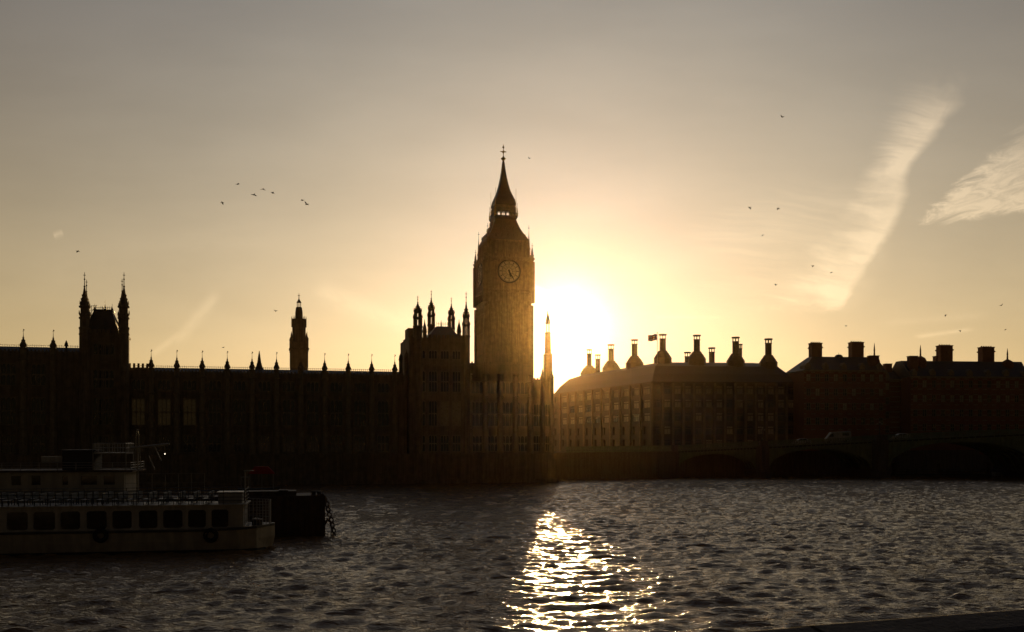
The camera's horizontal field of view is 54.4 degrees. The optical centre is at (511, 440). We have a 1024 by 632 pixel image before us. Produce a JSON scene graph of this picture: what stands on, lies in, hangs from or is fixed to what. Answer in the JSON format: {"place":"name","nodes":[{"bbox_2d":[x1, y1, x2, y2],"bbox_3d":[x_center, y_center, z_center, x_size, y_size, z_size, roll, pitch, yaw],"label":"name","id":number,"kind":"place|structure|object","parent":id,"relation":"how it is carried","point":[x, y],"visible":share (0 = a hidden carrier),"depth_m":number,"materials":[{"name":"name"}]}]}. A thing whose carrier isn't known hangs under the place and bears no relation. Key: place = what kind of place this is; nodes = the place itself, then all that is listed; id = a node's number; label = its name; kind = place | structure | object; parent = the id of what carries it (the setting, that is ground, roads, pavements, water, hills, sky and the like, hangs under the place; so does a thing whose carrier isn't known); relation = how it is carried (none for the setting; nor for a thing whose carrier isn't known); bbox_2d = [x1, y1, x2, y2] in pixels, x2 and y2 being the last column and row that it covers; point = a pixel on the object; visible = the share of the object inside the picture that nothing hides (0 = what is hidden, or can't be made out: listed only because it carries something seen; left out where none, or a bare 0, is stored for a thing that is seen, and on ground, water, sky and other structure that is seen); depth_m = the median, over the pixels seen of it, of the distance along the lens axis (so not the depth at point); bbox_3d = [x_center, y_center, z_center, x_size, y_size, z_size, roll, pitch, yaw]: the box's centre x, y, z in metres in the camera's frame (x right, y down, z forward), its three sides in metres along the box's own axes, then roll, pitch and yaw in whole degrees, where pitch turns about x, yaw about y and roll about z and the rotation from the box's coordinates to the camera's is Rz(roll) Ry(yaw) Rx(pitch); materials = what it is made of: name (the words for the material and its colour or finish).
{"place":"outdoors","nodes":[
{"label":"outdoors","id":0,"kind":"place"},
{"bbox_2d":[289,295,308,369],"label":"spire tower","id":1,"kind":"structure","parent":0,"point":[298,342],"depth_m":246.95,"materials":[{"name":"stone"}]},
{"bbox_2d":[0,471,1023,631],"bbox_3d":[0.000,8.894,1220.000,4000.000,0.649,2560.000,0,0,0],"label":"water","id":2,"kind":"structure","parent":0,"point":[717,554],"depth_m":71.09,"materials":[{"name":"grey liquid"}]},
{"bbox_2d":[0,429,204,502],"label":"work boat","id":3,"kind":"object","parent":2,"relation":"on","point":[81,469],"visible":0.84,"depth_m":90.25,"materials":[{"name":"paint"}]},
{"bbox_2d":[0,470,274,555],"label":"passenger boat","id":4,"kind":"object","parent":2,"relation":"on","point":[222,523],"visible":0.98,"depth_m":78.76,"materials":[{"name":"beige paint"}]},
{"bbox_2d":[157,489,335,536],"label":"mooring barge","id":5,"kind":"object","parent":2,"relation":"on","point":[293,513],"visible":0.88,"depth_m":91.81,"materials":[{"name":"metal"}]},
{"bbox_2d":[238,466,279,489],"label":"canopied launch","id":6,"kind":"object","parent":2,"relation":"on","point":[262,469],"visible":0.53,"depth_m":170.43,"materials":[{"name":"paint"}]},
{"bbox_2d":[554,452,692,481],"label":"embankment wall","id":7,"kind":"structure","parent":2,"relation":"in","point":[602,465],"depth_m":231.18,"materials":[{"name":"stone"}]},
{"bbox_2d":[565,429,1023,477],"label":"bridge","id":8,"kind":"structure","parent":2,"relation":"in","point":[871,456],"depth_m":238.78,"materials":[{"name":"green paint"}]},
{"bbox_2d":[824,431,850,442],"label":"panel van","id":9,"kind":"object","parent":8,"relation":"on","point":[842,434],"visible":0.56,"depth_m":241.54,"materials":[{"name":"white paint"}]},
{"bbox_2d":[692,450,992,476],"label":"embankment wall","id":10,"kind":"structure","parent":2,"relation":"in","point":[791,463],"depth_m":263.79,"materials":[{"name":"stone"}]},
{"bbox_2d":[0,0,1023,392],"label":"sky","id":11,"kind":"structure","parent":0,"point":[649,131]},
{"label":"ground","id":12,"kind":"structure","parent":0,"visible":0},
{"bbox_2d":[0,272,556,486],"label":"palace","id":13,"kind":"structure","parent":12,"relation":"on","point":[438,407],"depth_m":205.56,"materials":[{"name":"stone"}]},
{"bbox_2d":[1,434,15,452],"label":"window","id":14,"kind":"structure","parent":13,"relation":"in","point":[8,441],"depth_m":194.93,"materials":[{"name":"glass"}]},
{"bbox_2d":[1,397,15,424],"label":"window","id":15,"kind":"structure","parent":13,"relation":"in","point":[8,404],"depth_m":194.98,"materials":[{"name":"glass"}]},
{"bbox_2d":[1,363,15,384],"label":"window","id":16,"kind":"structure","parent":13,"relation":"in","point":[8,370],"depth_m":194.98,"materials":[{"name":"glass"}]},
{"bbox_2d":[31,434,45,452],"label":"window","id":17,"kind":"structure","parent":13,"relation":"in","point":[38,441],"depth_m":196.27,"materials":[{"name":"glass"}]},
{"bbox_2d":[31,397,45,424],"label":"window","id":18,"kind":"structure","parent":13,"relation":"in","point":[38,404],"depth_m":196.27,"materials":[{"name":"glass"}]},
{"bbox_2d":[31,363,45,385],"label":"window","id":19,"kind":"structure","parent":13,"relation":"in","point":[38,370],"depth_m":196.27,"materials":[{"name":"glass"}]},
{"bbox_2d":[132,435,144,451],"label":"window","id":20,"kind":"structure","parent":13,"relation":"in","point":[141,437],"depth_m":200.80,"materials":[{"name":"glass"}]},
{"bbox_2d":[132,398,144,424],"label":"window","id":21,"kind":"structure","parent":13,"relation":"in","point":[138,404],"depth_m":200.78,"materials":[{"name":"glass"}]},
{"bbox_2d":[132,379,144,389],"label":"window","id":22,"kind":"structure","parent":13,"relation":"in","point":[137,384],"depth_m":200.78,"materials":[{"name":"glass"}]},
{"bbox_2d":[157,435,170,451],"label":"window","id":23,"kind":"structure","parent":13,"relation":"in","point":[161,439],"depth_m":202.01,"materials":[{"name":"glass"}]},
{"bbox_2d":[157,398,170,424],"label":"window","id":24,"kind":"structure","parent":13,"relation":"in","point":[163,404],"depth_m":202.01,"materials":[{"name":"glass"}]},
{"bbox_2d":[157,379,170,389],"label":"window","id":25,"kind":"structure","parent":13,"relation":"in","point":[162,384],"depth_m":202.01,"materials":[{"name":"glass"}]},
{"bbox_2d":[183,435,195,451],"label":"window","id":26,"kind":"structure","parent":13,"relation":"in","point":[189,441],"depth_m":203.15,"materials":[{"name":"glass"}]},
{"bbox_2d":[183,398,195,424],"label":"window","id":27,"kind":"structure","parent":13,"relation":"in","point":[189,404],"depth_m":203.15,"materials":[{"name":"glass"}]},
{"bbox_2d":[183,380,195,390],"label":"window","id":28,"kind":"structure","parent":13,"relation":"in","point":[187,384],"depth_m":203.15,"materials":[{"name":"glass"}]},
{"bbox_2d":[208,435,220,451],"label":"window","id":29,"kind":"structure","parent":13,"relation":"in","point":[214,441],"depth_m":204.39,"materials":[{"name":"glass"}]},
{"bbox_2d":[208,399,220,424],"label":"window","id":30,"kind":"structure","parent":13,"relation":"in","point":[214,405],"depth_m":204.39,"materials":[{"name":"glass"}]},
{"bbox_2d":[208,380,220,390],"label":"window","id":31,"kind":"structure","parent":13,"relation":"in","point":[213,385],"depth_m":204.34,"materials":[{"name":"glass"}]},
{"bbox_2d":[233,435,245,451],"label":"window","id":32,"kind":"structure","parent":13,"relation":"in","point":[239,441],"depth_m":205.59,"materials":[{"name":"glass"}]},
{"bbox_2d":[233,399,245,425],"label":"window","id":33,"kind":"structure","parent":13,"relation":"in","point":[239,405],"depth_m":205.59,"materials":[{"name":"glass"}]},
{"bbox_2d":[233,380,245,390],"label":"window","id":34,"kind":"structure","parent":13,"relation":"in","point":[238,385],"depth_m":205.59,"materials":[{"name":"glass"}]},
{"bbox_2d":[258,435,270,451],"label":"window","id":35,"kind":"structure","parent":13,"relation":"in","point":[264,441],"depth_m":206.80,"materials":[{"name":"glass"}]},
{"bbox_2d":[258,399,270,425],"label":"window","id":36,"kind":"structure","parent":13,"relation":"in","point":[264,405],"depth_m":206.80,"materials":[{"name":"glass"}]},
{"bbox_2d":[258,381,270,390],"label":"window","id":37,"kind":"structure","parent":13,"relation":"in","point":[262,385],"depth_m":206.80,"materials":[{"name":"glass"}]},
{"bbox_2d":[282,435,294,451],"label":"window","id":38,"kind":"structure","parent":13,"relation":"in","point":[288,441],"depth_m":207.96,"materials":[{"name":"glass"}]},
{"bbox_2d":[282,399,294,425],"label":"window","id":39,"kind":"structure","parent":13,"relation":"in","point":[288,405],"depth_m":207.96,"materials":[{"name":"glass"}]},
{"bbox_2d":[282,381,294,391],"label":"window","id":40,"kind":"structure","parent":13,"relation":"in","point":[287,386],"depth_m":207.96,"materials":[{"name":"glass"}]},
{"bbox_2d":[306,435,318,451],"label":"window","id":41,"kind":"structure","parent":13,"relation":"in","point":[312,441],"depth_m":209.19,"materials":[{"name":"glass"}]},
{"bbox_2d":[306,400,318,425],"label":"window","id":42,"kind":"structure","parent":13,"relation":"in","point":[312,406],"depth_m":209.19,"materials":[{"name":"glass"}]},
{"bbox_2d":[306,381,318,391],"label":"window","id":43,"kind":"structure","parent":13,"relation":"in","point":[311,386],"depth_m":209.19,"materials":[{"name":"glass"}]},
{"bbox_2d":[330,435,342,451],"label":"window","id":44,"kind":"structure","parent":13,"relation":"in","point":[336,441],"depth_m":210.36,"materials":[{"name":"glass"}]},
{"bbox_2d":[330,400,342,425],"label":"window","id":45,"kind":"structure","parent":13,"relation":"in","point":[336,406],"depth_m":210.36,"materials":[{"name":"glass"}]},
{"bbox_2d":[330,382,342,391],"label":"window","id":46,"kind":"structure","parent":13,"relation":"in","point":[334,386],"depth_m":210.36,"materials":[{"name":"glass"}]},
{"bbox_2d":[354,435,365,451],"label":"window","id":47,"kind":"structure","parent":13,"relation":"in","point":[359,440],"depth_m":211.60,"materials":[{"name":"glass"}]},
{"bbox_2d":[354,400,365,425],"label":"window","id":48,"kind":"structure","parent":13,"relation":"in","point":[359,405],"depth_m":211.60,"materials":[{"name":"glass"}]},
{"bbox_2d":[354,382,365,392],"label":"window","id":49,"kind":"structure","parent":13,"relation":"in","point":[358,386],"depth_m":211.60,"materials":[{"name":"glass"}]},
{"bbox_2d":[377,435,388,451],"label":"window","id":50,"kind":"structure","parent":13,"relation":"in","point":[382,440],"depth_m":212.79,"materials":[{"name":"glass"}]},
{"bbox_2d":[377,400,388,425],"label":"window","id":51,"kind":"structure","parent":13,"relation":"in","point":[382,405],"depth_m":212.79,"materials":[{"name":"glass"}]},
{"bbox_2d":[377,382,388,392],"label":"window","id":52,"kind":"structure","parent":13,"relation":"in","point":[382,387],"depth_m":212.79,"materials":[{"name":"glass"}]},
{"bbox_2d":[473,435,481,451],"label":"window","id":53,"kind":"structure","parent":13,"relation":"in","point":[477,439],"depth_m":217.78,"materials":[{"name":"glass"}]},
{"bbox_2d":[473,401,481,425],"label":"window","id":54,"kind":"structure","parent":13,"relation":"in","point":[477,405],"depth_m":217.84,"materials":[{"name":"glass"}]},
{"bbox_2d":[472,381,482,393],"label":"window","id":55,"kind":"structure","parent":13,"relation":"in","point":[477,386],"depth_m":217.78,"materials":[{"name":"glass"}]},
{"bbox_2d":[488,435,496,451],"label":"window","id":56,"kind":"structure","parent":13,"relation":"in","point":[492,439],"depth_m":218.64,"materials":[{"name":"glass"}]},
{"bbox_2d":[488,401,496,425],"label":"window","id":57,"kind":"structure","parent":13,"relation":"in","point":[492,405],"depth_m":218.64,"materials":[{"name":"glass"}]},
{"bbox_2d":[488,381,497,393],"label":"window","id":58,"kind":"structure","parent":13,"relation":"in","point":[492,385],"depth_m":218.64,"materials":[{"name":"glass"}]},
{"bbox_2d":[503,401,511,425],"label":"window","id":59,"kind":"structure","parent":13,"relation":"in","point":[507,406],"depth_m":219.44,"materials":[{"name":"glass"}]},
{"bbox_2d":[504,435,511,450],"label":"window","id":60,"kind":"structure","parent":13,"relation":"in","point":[507,438],"depth_m":219.44,"materials":[{"name":"glass"}]},
{"bbox_2d":[503,381,512,393],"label":"window","id":61,"kind":"structure","parent":13,"relation":"in","point":[507,386],"depth_m":219.44,"materials":[{"name":"glass"}]},
{"bbox_2d":[518,402,526,426],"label":"window","id":62,"kind":"structure","parent":13,"relation":"in","point":[522,406],"depth_m":220.30,"materials":[{"name":"glass"}]},
{"bbox_2d":[519,435,526,450],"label":"window","id":63,"kind":"structure","parent":13,"relation":"in","point":[522,438],"depth_m":220.30,"materials":[{"name":"glass"}]},
{"bbox_2d":[518,382,527,393],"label":"window","id":64,"kind":"structure","parent":13,"relation":"in","point":[522,386],"depth_m":220.30,"materials":[{"name":"glass"}]},
{"bbox_2d":[533,404,539,426],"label":"window","id":65,"kind":"structure","parent":13,"relation":"in","point":[536,407],"depth_m":221.54,"materials":[{"name":"glass"}]},
{"bbox_2d":[534,435,539,450],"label":"window","id":66,"kind":"structure","parent":13,"relation":"in","point":[536,437],"depth_m":221.54,"materials":[{"name":"glass"}]},
{"bbox_2d":[545,435,548,450],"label":"window","id":67,"kind":"structure","parent":13,"relation":"in","point":[546,436],"depth_m":222.08,"materials":[{"name":"glass"}]},
{"bbox_2d":[545,404,548,426],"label":"window","id":68,"kind":"structure","parent":13,"relation":"in","point":[546,405],"depth_m":222.08,"materials":[{"name":"glass"}]},
{"bbox_2d":[543,311,551,379],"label":"pinnacle","id":69,"kind":"structure","parent":13,"relation":"on","point":[547,361],"depth_m":428.92,"materials":[{"name":"stone"}]},
{"bbox_2d":[473,144,534,378],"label":"clock tower","id":70,"kind":"structure","parent":12,"relation":"on","point":[504,282],"depth_m":305.86,"materials":[{"name":"stone"}]},
{"bbox_2d":[554,334,793,451],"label":"office building","id":71,"kind":"structure","parent":12,"relation":"on","point":[694,398],"depth_m":296.74,"materials":[{"name":"brown stone"}]},
{"bbox_2d":[643,413,649,420],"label":"window","id":72,"kind":"structure","parent":71,"relation":"in","point":[646,415],"depth_m":295.50,"materials":[{"name":"brown glass"}]},
{"bbox_2d":[643,399,649,407],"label":"window","id":73,"kind":"structure","parent":71,"relation":"in","point":[646,402],"depth_m":295.50,"materials":[{"name":"brown glass"}]},
{"bbox_2d":[643,386,649,394],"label":"window","id":74,"kind":"structure","parent":71,"relation":"in","point":[646,389],"depth_m":295.50,"materials":[{"name":"brown glass"}]},
{"bbox_2d":[657,332,657,363],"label":"flagpole","id":75,"kind":"object","parent":71,"relation":"on","point":[657,348],"visible":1,"depth_m":299.94,"materials":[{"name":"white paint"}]},
{"bbox_2d":[648,334,656,340],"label":"flag","id":76,"kind":"object","parent":75,"relation":"attached to","point":[652,337],"visible":1,"depth_m":300.03,"materials":[{"name":"blue fabric"}]},
{"bbox_2d":[664,426,670,433],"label":"window","id":77,"kind":"structure","parent":71,"relation":"in","point":[667,430],"depth_m":292.70,"materials":[{"name":"brown glass"}]},
{"bbox_2d":[664,413,670,420],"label":"window","id":78,"kind":"structure","parent":71,"relation":"in","point":[667,416],"depth_m":292.70,"materials":[{"name":"brown glass"}]},
{"bbox_2d":[664,399,670,406],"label":"window","id":79,"kind":"structure","parent":71,"relation":"in","point":[667,402],"depth_m":292.70,"materials":[{"name":"brown glass"}]},
{"bbox_2d":[664,386,670,393],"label":"window","id":80,"kind":"structure","parent":71,"relation":"in","point":[667,389],"depth_m":292.70,"materials":[{"name":"brown glass"}]},
{"bbox_2d":[685,399,690,407],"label":"window","id":81,"kind":"structure","parent":71,"relation":"in","point":[687,401],"depth_m":293.28,"materials":[{"name":"brown glass"}]},
{"bbox_2d":[696,399,701,407],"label":"window","id":82,"kind":"structure","parent":71,"relation":"in","point":[698,401],"depth_m":293.53,"materials":[{"name":"brown glass"}]},
{"bbox_2d":[706,399,711,407],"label":"window","id":83,"kind":"structure","parent":71,"relation":"in","point":[708,401],"depth_m":293.78,"materials":[{"name":"brown glass"}]},
{"bbox_2d":[716,399,721,407],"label":"window","id":84,"kind":"structure","parent":71,"relation":"in","point":[718,401],"depth_m":294.06,"materials":[{"name":"brown glass"}]},
{"bbox_2d":[787,341,886,450],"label":"brick office","id":85,"kind":"structure","parent":12,"relation":"on","point":[838,393],"depth_m":289.75,"materials":[{"name":"brick"}]},
{"bbox_2d":[882,363,901,433],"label":"brick office","id":86,"kind":"structure","parent":12,"relation":"on","point":[893,402],"depth_m":293.50,"materials":[{"name":"brick"}]},
{"bbox_2d":[892,344,1023,453],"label":"brick office","id":87,"kind":"structure","parent":12,"relation":"on","point":[942,391],"depth_m":290.32,"materials":[{"name":"brick"}]},
{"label":"pavement","id":88,"kind":"structure","parent":0,"visible":0},
{"bbox_2d":[742,609,1023,631],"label":"river parapet","id":89,"kind":"structure","parent":88,"relation":"on","point":[1005,621],"depth_m":3.96,"materials":[{"name":"stone"}]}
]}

